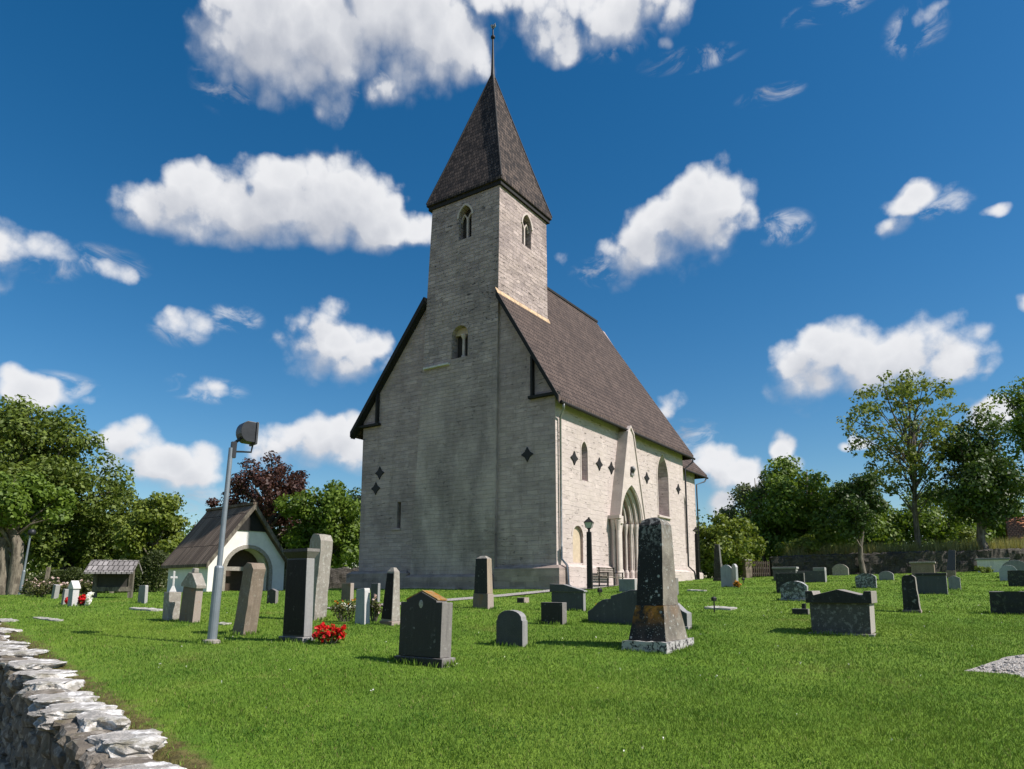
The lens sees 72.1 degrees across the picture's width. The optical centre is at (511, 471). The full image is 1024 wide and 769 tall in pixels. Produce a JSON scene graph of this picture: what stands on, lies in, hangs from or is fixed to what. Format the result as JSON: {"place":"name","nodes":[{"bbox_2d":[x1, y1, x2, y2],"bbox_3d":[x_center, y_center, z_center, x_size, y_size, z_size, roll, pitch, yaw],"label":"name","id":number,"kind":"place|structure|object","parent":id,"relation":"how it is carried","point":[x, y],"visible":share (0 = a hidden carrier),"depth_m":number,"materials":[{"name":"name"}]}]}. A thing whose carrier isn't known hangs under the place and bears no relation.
{"place":"outdoors","nodes":[
{"label":"outdoors","id":0,"kind":"place"},
{"bbox_2d":[0,571,1023,768],"bbox_3d":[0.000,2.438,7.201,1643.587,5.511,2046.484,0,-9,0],"label":"ground","id":1,"kind":"structure","parent":0,"point":[176,757],"depth_m":8.64,"materials":[{"name":"green plant"}]},
{"bbox_2d":[18,578,33,595],"bbox_3d":[-22.696,5.476,33.244,1.196,0.881,0.810,-4,-10,25],"label":"rose bush","id":2,"kind":"object","parent":1,"relation":"on","point":[26,585],"visible":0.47,"depth_m":33.10,"materials":[{"name":"green plant"}]},
{"bbox_2d":[18,529,35,594],"bbox_3d":[-26.398,5.037,38.188,0.390,3.919,0.400,4,-9,1],"label":"street lamp","id":3,"kind":"object","parent":1,"relation":"on","point":[31,532],"visible":0.94,"depth_m":38.21,"materials":[{"name":"metal"}]},
{"bbox_2d":[23,576,54,596],"bbox_3d":[-20.212,4.946,30.175,1.040,0.945,0.962,0,-9,0],"label":"rose bush","id":4,"kind":"object","parent":1,"relation":"on","point":[37,587],"visible":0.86,"depth_m":30.08,"materials":[{"name":"green plant"}]},
{"bbox_2d":[0,470,79,594],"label":"broadleaf tree","id":5,"kind":"object","parent":1,"relation":"on","point":[28,501],"visible":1,"depth_m":39.55,"materials":[{"name":"green plant"}]},
{"bbox_2d":[43,577,68,596],"bbox_3d":[-19.220,4.906,29.828,1.206,0.899,0.780,0,-9,0],"label":"rose bush","id":6,"kind":"object","parent":1,"relation":"on","point":[62,586],"visible":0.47,"depth_m":29.76,"materials":[{"name":"green plant"}]},
{"bbox_2d":[51,584,60,598],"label":"gravestone","id":7,"kind":"object","parent":1,"relation":"on","point":[55,591],"visible":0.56,"depth_m":26.31,"materials":[{"name":"grey stone"}]},
{"bbox_2d":[32,513,94,567],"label":"broadleaf tree","id":8,"kind":"object","parent":1,"relation":"on","point":[68,558],"visible":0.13,"depth_m":62.65,"materials":[{"name":"green plant"}]},
{"bbox_2d":[0,394,134,577],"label":"broadleaf tree","id":9,"kind":"object","parent":1,"relation":"on","point":[26,439],"visible":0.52,"depth_m":57.65,"materials":[{"name":"green plant"}]},
{"bbox_2d":[67,581,80,606],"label":"gravestone","id":10,"kind":"object","parent":1,"relation":"on","point":[74,587],"visible":0.77,"depth_m":21.82,"materials":[{"name":"white stone"}]},
{"bbox_2d":[23,566,126,593],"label":"hedge","id":11,"kind":"object","parent":1,"relation":"on","point":[71,575],"visible":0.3,"depth_m":51.06,"materials":[{"name":"green plant"}]},
{"bbox_2d":[79,579,92,594],"bbox_3d":[-18.753,5.099,31.039,1.040,0.855,0.880,-4,-10,23],"label":"rose bush","id":12,"kind":"object","parent":1,"relation":"on","point":[86,588],"visible":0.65,"depth_m":30.86,"materials":[{"name":"green plant"}]},
{"bbox_2d":[84,592,94,605],"bbox_3d":[-13.047,3.921,21.680,0.196,0.464,0.493,16,-14,-19],"label":"flowering plant","id":13,"kind":"object","parent":1,"relation":"on","point":[89,598],"visible":0.98,"depth_m":21.55,"materials":[{"name":"white plant"}]},
{"bbox_2d":[0,623,186,768],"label":"dry stone wall","id":14,"kind":"structure","parent":1,"relation":"on","point":[53,719],"depth_m":7.21,"materials":[{"name":"grey stone"}]},
{"bbox_2d":[55,475,140,592],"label":"broadleaf tree","id":15,"kind":"object","parent":1,"relation":"on","point":[87,542],"visible":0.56,"depth_m":60.50,"materials":[{"name":"green plant"}]},
{"bbox_2d":[84,560,142,597],"bbox_3d":[-15.505,4.265,27.352,1.676,1.670,1.500,2,-10,-14],"label":"shelter","id":16,"kind":"object","parent":1,"relation":"on","point":[113,575],"visible":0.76,"depth_m":27.24,"materials":[{"name":"grey wood"}]},
{"bbox_2d":[137,585,147,603],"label":"gravestone","id":17,"kind":"object","parent":1,"relation":"on","point":[143,594],"visible":0.65,"depth_m":22.64,"materials":[{"name":"grey stone"}]},
{"bbox_2d":[116,549,169,592],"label":"hedge","id":18,"kind":"object","parent":1,"relation":"on","point":[159,557],"visible":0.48,"depth_m":49.06,"materials":[{"name":"green plant"}]},
{"bbox_2d":[129,607,162,610],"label":"grave slab","id":19,"kind":"structure","parent":1,"relation":"on","point":[144,609],"depth_m":19.76,"materials":[{"name":"stone"}]},
{"bbox_2d":[109,491,190,590],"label":"broadleaf tree","id":20,"kind":"object","parent":1,"relation":"on","point":[145,526],"visible":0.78,"depth_m":55.90,"materials":[{"name":"green plant"}]},
{"bbox_2d":[162,571,180,620],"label":"gravestone","id":21,"kind":"object","parent":1,"relation":"on","point":[171,603],"visible":0.91,"depth_m":16.17,"materials":[{"name":"grey stone"}]},
{"bbox_2d":[179,568,205,621],"bbox_3d":[-7.207,2.845,15.834,0.609,1.355,0.238,0,-8,34],"label":"gravestone","id":22,"kind":"object","parent":1,"relation":"on","point":[193,583],"visible":0.84,"depth_m":15.73,"materials":[{"name":"grey stone"}]},
{"bbox_2d":[205,497,219,512],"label":"copper beech","id":23,"kind":"object","parent":1,"relation":"on","point":[212,502],"visible":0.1,"depth_m":66.25,"materials":[{"name":"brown plant"}]},
{"bbox_2d":[161,502,286,591],"bbox_3d":[-15.792,4.548,39.068,5.245,5.379,4.972,-8,-12,39],"label":"gatehouse","id":24,"kind":"object","parent":1,"relation":"on","point":[250,537],"visible":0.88,"depth_m":38.07,"materials":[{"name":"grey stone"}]},
{"bbox_2d":[225,550,257,590],"bbox_3d":[-14.871,5.370,38.151,0.100,2.459,2.592,-8,-12,39],"label":"gate door","id":25,"kind":"structure","parent":24,"relation":"in","point":[233,579],"depth_m":38.05,"materials":[{"name":"brown wood"}]},
{"bbox_2d":[202,421,258,643],"bbox_3d":[-5.182,1.182,12.926,0.584,4.380,0.310,11,-14,-41],"label":"floodlight mast","id":26,"kind":"object","parent":1,"relation":"on","point":[247,432],"visible":0.98,"depth_m":12.83,"materials":[{"name":"metal"}]},
{"bbox_2d":[232,563,265,635],"bbox_3d":[-5.164,2.545,13.829,0.352,1.523,0.321,5,-5,35],"label":"gravestone","id":27,"kind":"object","parent":1,"relation":"on","point":[249,603],"visible":0.84,"depth_m":13.73,"materials":[{"name":"brown stone"}]},
{"bbox_2d":[217,450,309,539],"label":"copper beech","id":28,"kind":"object","parent":1,"relation":"on","point":[265,482],"visible":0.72,"depth_m":61.11,"materials":[{"name":"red plant"}]},
{"bbox_2d":[267,589,278,603],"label":"gravestone","id":29,"kind":"object","parent":1,"relation":"on","point":[272,595],"visible":0.62,"depth_m":21.83,"materials":[{"name":"black stone"}]},
{"bbox_2d":[278,548,319,642],"bbox_3d":[-3.877,2.309,12.788,0.681,1.808,0.290,-6,-11,33],"label":"gravestone","id":30,"kind":"object","parent":1,"relation":"on","point":[298,612],"visible":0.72,"depth_m":12.68,"materials":[{"name":"grey stone"}]},
{"bbox_2d":[271,510,352,574],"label":"broadleaf tree","id":31,"kind":"object","parent":1,"relation":"on","point":[276,532],"visible":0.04,"depth_m":64.34,"materials":[{"name":"green plant"}]},
{"bbox_2d":[273,479,360,568],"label":"broadleaf tree","id":32,"kind":"object","parent":1,"relation":"on","point":[336,514],"visible":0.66,"depth_m":58.47,"materials":[{"name":"green plant"}]},
{"bbox_2d":[309,534,332,620],"bbox_3d":[-4.626,2.557,16.716,0.505,2.159,0.388,0,-8,34],"label":"gravestone","id":33,"kind":"object","parent":1,"relation":"on","point":[323,543],"visible":0.65,"depth_m":16.59,"materials":[{"name":"grey stone"}]},
{"bbox_2d":[283,567,358,588],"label":"stone wall","id":34,"kind":"structure","parent":1,"relation":"on","point":[337,578],"depth_m":51.33,"materials":[{"name":"stone"}]},
{"bbox_2d":[311,622,346,643],"bbox_3d":[-3.188,2.839,12.275,0.628,0.434,0.464,0,-9,0],"label":"flowering plant","id":35,"kind":"object","parent":1,"relation":"on","point":[322,633],"visible":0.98,"depth_m":12.20,"materials":[{"name":"red plant"}]},
{"bbox_2d":[330,598,355,621],"bbox_3d":[-3.801,3.168,15.976,0.693,0.587,0.423,0,-9,0],"label":"rose bush","id":36,"kind":"object","parent":1,"relation":"on","point":[339,609],"visible":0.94,"depth_m":15.93,"materials":[{"name":"green plant"}]},
{"bbox_2d":[341,583,353,601],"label":"gravestone","id":37,"kind":"object","parent":1,"relation":"on","point":[347,592],"visible":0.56,"depth_m":23.20,"materials":[{"name":"grey stone"}]},
{"bbox_2d":[346,487,360,567],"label":"broadleaf tree","id":38,"kind":"object","parent":1,"relation":"on","point":[355,496],"visible":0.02,"depth_m":68.93,"materials":[{"name":"green plant"}]},
{"bbox_2d":[355,588,369,624],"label":"gravestone","id":39,"kind":"object","parent":1,"relation":"on","point":[362,614],"visible":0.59,"depth_m":15.21,"materials":[{"name":"grey stone"}]},
{"bbox_2d":[371,583,379,601],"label":"gravestone","id":40,"kind":"object","parent":1,"relation":"on","point":[375,588],"visible":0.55,"depth_m":23.06,"materials":[{"name":"grey stone"}]},
{"bbox_2d":[370,594,382,620],"bbox_3d":[-3.142,3.110,15.963,0.432,0.690,0.330,0,-9,0],"label":"rose bush","id":41,"kind":"object","parent":1,"relation":"on","point":[375,611],"visible":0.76,"depth_m":15.90,"materials":[{"name":"green plant"}]},
{"bbox_2d":[379,567,399,625],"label":"gravestone","id":42,"kind":"object","parent":1,"relation":"on","point":[390,616],"visible":0.67,"depth_m":15.06,"materials":[{"name":"grey stone"}]},
{"bbox_2d":[394,590,454,667],"bbox_3d":[-1.293,2.370,10.431,0.929,1.216,0.312,-6,-11,33],"label":"gravestone","id":43,"kind":"object","parent":1,"relation":"on","point":[425,635],"visible":0.86,"depth_m":10.30,"materials":[{"name":"black stone"}]},
{"bbox_2d":[327,585,616,607],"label":"gravel path","id":44,"kind":"structure","parent":1,"relation":"on","point":[500,595],"depth_m":26.68,"materials":[{"name":"grey gravel"}]},
{"bbox_2d":[584,517,593,589],"bbox_3d":[3.424,3.675,31.101,0.420,3.378,0.420,-3,-10,16],"label":"lantern post","id":45,"kind":"object","parent":44,"relation":"on","point":[588,522],"visible":0.86,"depth_m":31.02,"materials":[{"name":"metal"}]},
{"bbox_2d":[473,556,493,608],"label":"gravestone","id":46,"kind":"object","parent":1,"relation":"on","point":[483,595],"visible":0.83,"depth_m":19.51,"materials":[{"name":"grey stone"}]},
{"bbox_2d":[26,501,947,594],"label":"wood","id":47,"kind":"object","parent":1,"relation":"on","point":[351,565],"depth_m":90.52,"materials":[{"name":"green plant"}]},
{"bbox_2d":[496,610,527,646],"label":"gravestone","id":48,"kind":"object","parent":1,"relation":"on","point":[512,626],"visible":0.88,"depth_m":12.07,"materials":[{"name":"grey stone"}]},
{"bbox_2d":[346,24,707,589],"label":"stone church","id":49,"kind":"structure","parent":1,"relation":"on","point":[514,425],"depth_m":36.30,"materials":[{"name":"stone"}]},
{"bbox_2d":[456,327,467,357],"bbox_3d":[-2.486,-6.652,36.300,1.150,1.850,0.490,-6,-11,33],"label":"window","id":50,"kind":"structure","parent":49,"relation":"in","point":[462,335],"depth_m":36.40,"materials":[{"name":"glass"}]},
{"bbox_2d":[461,209,471,238],"bbox_3d":[-2.273,-13.113,37.223,0.950,2.000,0.270,-6,-11,33],"label":"window","id":51,"kind":"structure","parent":49,"relation":"in","point":[466,221],"depth_m":37.32,"materials":[{"name":"stone"}]},
{"bbox_2d":[522,221,528,245],"bbox_3d":[0.563,-12.964,37.976,0.270,1.950,1.000,-6,-11,33],"label":"window","id":52,"kind":"structure","parent":49,"relation":"in","point":[524,227],"depth_m":37.91,"materials":[{"name":"stone"}]},
{"bbox_2d":[573,526,580,562],"bbox_3d":[2.982,3.383,33.130,0.029,1.780,1.000,-6,-11,33],"label":"blocked doorway","id":53,"kind":"structure","parent":49,"relation":"in","point":[576,533],"depth_m":33.22,"materials":[{"name":"beige paint"}]},
{"bbox_2d":[541,602,566,624],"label":"gravestone","id":54,"kind":"object","parent":1,"relation":"on","point":[554,611],"visible":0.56,"depth_m":15.54,"materials":[{"name":"black stone"}]},
{"bbox_2d":[550,584,586,610],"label":"gravestone","id":55,"kind":"object","parent":1,"relation":"on","point":[572,597],"visible":0.75,"depth_m":18.90,"materials":[{"name":"grey stone"}]},
{"bbox_2d":[597,567,623,586],"bbox_3d":[4.753,5.056,33.787,0.551,0.940,1.900,-6,-11,33],"label":"garden bench","id":56,"kind":"object","parent":1,"relation":"on","point":[609,573],"visible":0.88,"depth_m":33.62,"materials":[{"name":"grey wood"}]},
{"bbox_2d":[619,579,636,591],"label":"gravestone","id":57,"kind":"object","parent":1,"relation":"on","point":[627,584],"visible":0.55,"depth_m":27.15,"materials":[{"name":"grey stone"}]},
{"bbox_2d":[588,590,691,629],"bbox_3d":[2.730,3.033,15.245,2.380,0.939,0.384,-6,-11,33],"label":"gravestone","id":58,"kind":"object","parent":1,"relation":"on","point":[619,607],"visible":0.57,"depth_m":15.34,"materials":[{"name":"grey stone"}]},
{"bbox_2d":[622,517,693,653],"bbox_3d":[2.445,1.963,11.850,0.793,2.394,1.263,-6,-11,33],"label":"gravestone","id":59,"kind":"object","parent":1,"relation":"on","point":[658,625],"visible":0.9,"depth_m":11.61,"materials":[{"name":"stone"}]},
{"bbox_2d":[693,527,699,578],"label":"lantern post","id":60,"kind":"object","parent":1,"relation":"on","point":[695,530],"visible":0.82,"depth_m":46.12,"materials":[{"name":"metal"}]},
{"bbox_2d":[713,544,721,580],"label":"gravestone","id":61,"kind":"object","parent":1,"relation":"on","point":[717,564],"visible":0.67,"depth_m":39.85,"materials":[{"name":"black stone"}]},
{"bbox_2d":[704,606,736,609],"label":"grave slab","id":62,"kind":"structure","parent":1,"relation":"on","point":[721,607],"depth_m":19.14,"materials":[{"name":"stone"}]},
{"bbox_2d":[720,564,737,586],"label":"gravestone","id":63,"kind":"object","parent":1,"relation":"on","point":[729,575],"visible":0.78,"depth_m":31.51,"materials":[{"name":"grey stone"}]},
{"bbox_2d":[701,559,760,577],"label":"hedge","id":64,"kind":"object","parent":1,"relation":"on","point":[704,572],"visible":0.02,"depth_m":56.15,"materials":[{"name":"green plant"}]},
{"bbox_2d":[697,513,768,577],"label":"shrub","id":65,"kind":"object","parent":1,"relation":"on","point":[737,546],"visible":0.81,"depth_m":51.82,"materials":[{"name":"green plant"}]},
{"bbox_2d":[719,508,771,576],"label":"broadleaf tree","id":66,"kind":"object","parent":1,"relation":"on","point":[739,514],"visible":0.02,"depth_m":72.18,"materials":[{"name":"green plant"}]},
{"bbox_2d":[741,559,751,577],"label":"gate pier","id":67,"kind":"structure","parent":1,"relation":"on","point":[747,571],"depth_m":51.33,"materials":[{"name":"brown stone"}]},
{"bbox_2d":[718,468,784,575],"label":"broadleaf tree","id":68,"kind":"object","parent":1,"relation":"on","point":[739,490],"visible":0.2,"depth_m":64.26,"materials":[{"name":"green plant"}]},
{"bbox_2d":[752,561,769,575],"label":"wooden gate","id":69,"kind":"structure","parent":1,"relation":"on","point":[761,567],"depth_m":51.84,"materials":[{"name":"brown wood"}]},
{"bbox_2d":[772,567,798,580],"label":"gravestone","id":70,"kind":"object","parent":1,"relation":"on","point":[785,569],"visible":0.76,"depth_m":39.11,"materials":[{"name":"grey stone"}]},
{"bbox_2d":[775,573,804,592],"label":"gravestone","id":71,"kind":"object","parent":1,"relation":"on","point":[782,578],"visible":0.49,"depth_m":25.65,"materials":[{"name":"black stone"}]},
{"bbox_2d":[779,581,807,600],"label":"gravestone","id":72,"kind":"object","parent":1,"relation":"on","point":[793,590],"visible":0.82,"depth_m":21.86,"materials":[{"name":"grey stone"}]},
{"bbox_2d":[792,603,809,614],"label":"gravestone","id":73,"kind":"object","parent":1,"relation":"on","point":[803,610],"visible":0.78,"depth_m":17.50,"materials":[{"name":"black stone"}]},
{"bbox_2d":[774,534,838,555],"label":"shrub","id":74,"kind":"object","parent":1,"relation":"on","point":[806,540],"visible":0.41,"depth_m":54.22,"materials":[{"name":"green plant"}]},
{"bbox_2d":[796,567,826,582],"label":"gravestone","id":75,"kind":"object","parent":1,"relation":"on","point":[818,574],"visible":0.73,"depth_m":35.15,"materials":[{"name":"grey stone"}]},
{"bbox_2d":[737,455,888,558],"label":"broadleaf tree","id":76,"kind":"object","parent":1,"relation":"on","point":[798,507],"visible":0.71,"depth_m":58.58,"materials":[{"name":"green plant"}]},
{"bbox_2d":[832,564,848,575],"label":"gravestone","id":77,"kind":"object","parent":1,"relation":"on","point":[839,569],"visible":0.76,"depth_m":48.74,"materials":[{"name":"grey stone"}]},
{"bbox_2d":[805,589,876,636],"bbox_3d":[6.489,2.827,13.803,1.174,1.030,0.787,-6,-11,33],"label":"gravestone","id":78,"kind":"object","parent":1,"relation":"on","point":[848,612],"visible":0.85,"depth_m":13.53,"materials":[{"name":"grey stone"}]},
{"bbox_2d":[826,470,890,573],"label":"tree","id":79,"kind":"object","parent":1,"relation":"on","point":[861,505],"visible":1,"depth_m":51.15,"materials":[{"name":"green plant"}]},
{"bbox_2d":[855,573,876,587],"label":"gravestone","id":80,"kind":"object","parent":1,"relation":"on","point":[866,580],"visible":0.8,"depth_m":28.78,"materials":[{"name":"white stone"}]},
{"bbox_2d":[879,571,893,579],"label":"gravestone","id":81,"kind":"object","parent":1,"relation":"on","point":[886,575],"visible":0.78,"depth_m":36.50,"materials":[{"name":"grey stone"}]},
{"bbox_2d":[853,501,932,550],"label":"broadleaf tree","id":82,"kind":"object","parent":1,"relation":"on","point":[889,533],"visible":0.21,"depth_m":66.78,"materials":[{"name":"green plant"}]},
{"bbox_2d":[769,548,1023,576],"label":"stone wall","id":83,"kind":"structure","parent":1,"relation":"on","point":[894,562],"depth_m":51.07,"materials":[{"name":"stone"}]},
{"bbox_2d":[777,535,1023,555],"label":"tall grass","id":84,"kind":"structure","parent":1,"relation":"on","point":[936,546],"depth_m":52.85,"materials":[{"name":"green plant"}]},
{"bbox_2d":[902,575,921,612],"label":"gravestone","id":85,"kind":"object","parent":1,"relation":"on","point":[911,599],"visible":0.9,"depth_m":17.83,"materials":[{"name":"grey stone"}]},
{"bbox_2d":[836,368,994,549],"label":"ash tree","id":86,"kind":"object","parent":1,"relation":"on","point":[912,456],"visible":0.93,"depth_m":54.19,"materials":[{"name":"green plant"}]},
{"bbox_2d":[909,561,935,576],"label":"gravestone","id":87,"kind":"object","parent":1,"relation":"on","point":[923,567],"visible":0.79,"depth_m":40.53,"materials":[{"name":"grey stone"}]},
{"bbox_2d":[915,573,947,594],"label":"gravestone","id":88,"kind":"object","parent":1,"relation":"on","point":[932,583],"visible":0.77,"depth_m":24.51,"materials":[{"name":"grey stone"}]},
{"bbox_2d":[884,481,997,549],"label":"broadleaf tree","id":89,"kind":"object","parent":1,"relation":"on","point":[930,515],"visible":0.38,"depth_m":66.62,"materials":[{"name":"green plant"}]},
{"bbox_2d":[946,550,955,577],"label":"gravestone","id":90,"kind":"object","parent":1,"relation":"on","point":[951,567],"visible":0.73,"depth_m":38.18,"materials":[{"name":"grey stone"}]},
{"bbox_2d":[948,576,960,589],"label":"gravestone","id":91,"kind":"object","parent":1,"relation":"on","point":[954,582],"visible":0.8,"depth_m":27.42,"materials":[{"name":"grey stone"}]},
{"bbox_2d":[942,527,976,549],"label":"shrub","id":92,"kind":"object","parent":1,"relation":"on","point":[964,534],"visible":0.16,"depth_m":55.67,"materials":[{"name":"green plant"}]},
{"bbox_2d":[922,408,1023,549],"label":"broadleaf tree","id":93,"kind":"object","parent":1,"relation":"on","point":[987,479],"visible":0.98,"depth_m":51.60,"materials":[{"name":"green plant"}]},
{"bbox_2d":[974,566,993,572],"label":"shrub","id":94,"kind":"object","parent":1,"relation":"on","point":[982,569],"visible":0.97,"depth_m":45.80,"materials":[{"name":"green plant"}]},
{"bbox_2d":[945,496,1023,545],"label":"broadleaf tree","id":95,"kind":"object","parent":1,"relation":"on","point":[1000,532],"visible":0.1,"depth_m":71.13,"materials":[{"name":"green plant"}]},
{"bbox_2d":[975,558,1009,571],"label":"gravestone","id":96,"kind":"object","parent":1,"relation":"on","point":[995,564],"visible":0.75,"depth_m":47.35,"materials":[{"name":"white stone"}]},
{"bbox_2d":[967,654,1023,676],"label":"gravel bed","id":97,"kind":"object","parent":1,"relation":"on","point":[1012,664],"visible":0.99,"depth_m":9.80,"materials":[{"name":"grey gravel"}]},
{"bbox_2d":[983,375,1023,499],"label":"broadleaf tree","id":98,"kind":"object","parent":1,"relation":"on","point":[1017,425],"visible":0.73,"depth_m":60.11,"materials":[{"name":"green plant"}]},
{"bbox_2d":[989,591,1023,614],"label":"gravestone","id":99,"kind":"object","parent":1,"relation":"on","point":[1005,602],"visible":0.67,"depth_m":17.24,"materials":[{"name":"black stone"}]},
{"bbox_2d":[999,565,1016,580],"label":"gravestone","id":100,"kind":"object","parent":1,"relation":"on","point":[1003,570],"visible":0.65,"depth_m":33.10,"materials":[{"name":"grey stone"}]},
{"bbox_2d":[1002,560,1023,570],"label":"gravestone","id":101,"kind":"object","parent":1,"relation":"on","point":[1017,564],"visible":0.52,"depth_m":36.69,"materials":[{"name":"grey stone"}]},
{"bbox_2d":[1005,516,1023,542],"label":"red house","id":102,"kind":"structure","parent":1,"relation":"on","point":[1014,527],"depth_m":59.67,"materials":[{"name":"brick"}]},
{"bbox_2d":[1007,570,1023,586],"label":"gravestone","id":103,"kind":"object","parent":1,"relation":"on","point":[1016,578],"visible":0.73,"depth_m":28.39,"materials":[{"name":"black stone"}]},
{"bbox_2d":[0,0,1023,586],"label":"sky","id":104,"kind":"structure","parent":0,"point":[215,217],"materials":[{"name":"blue"}]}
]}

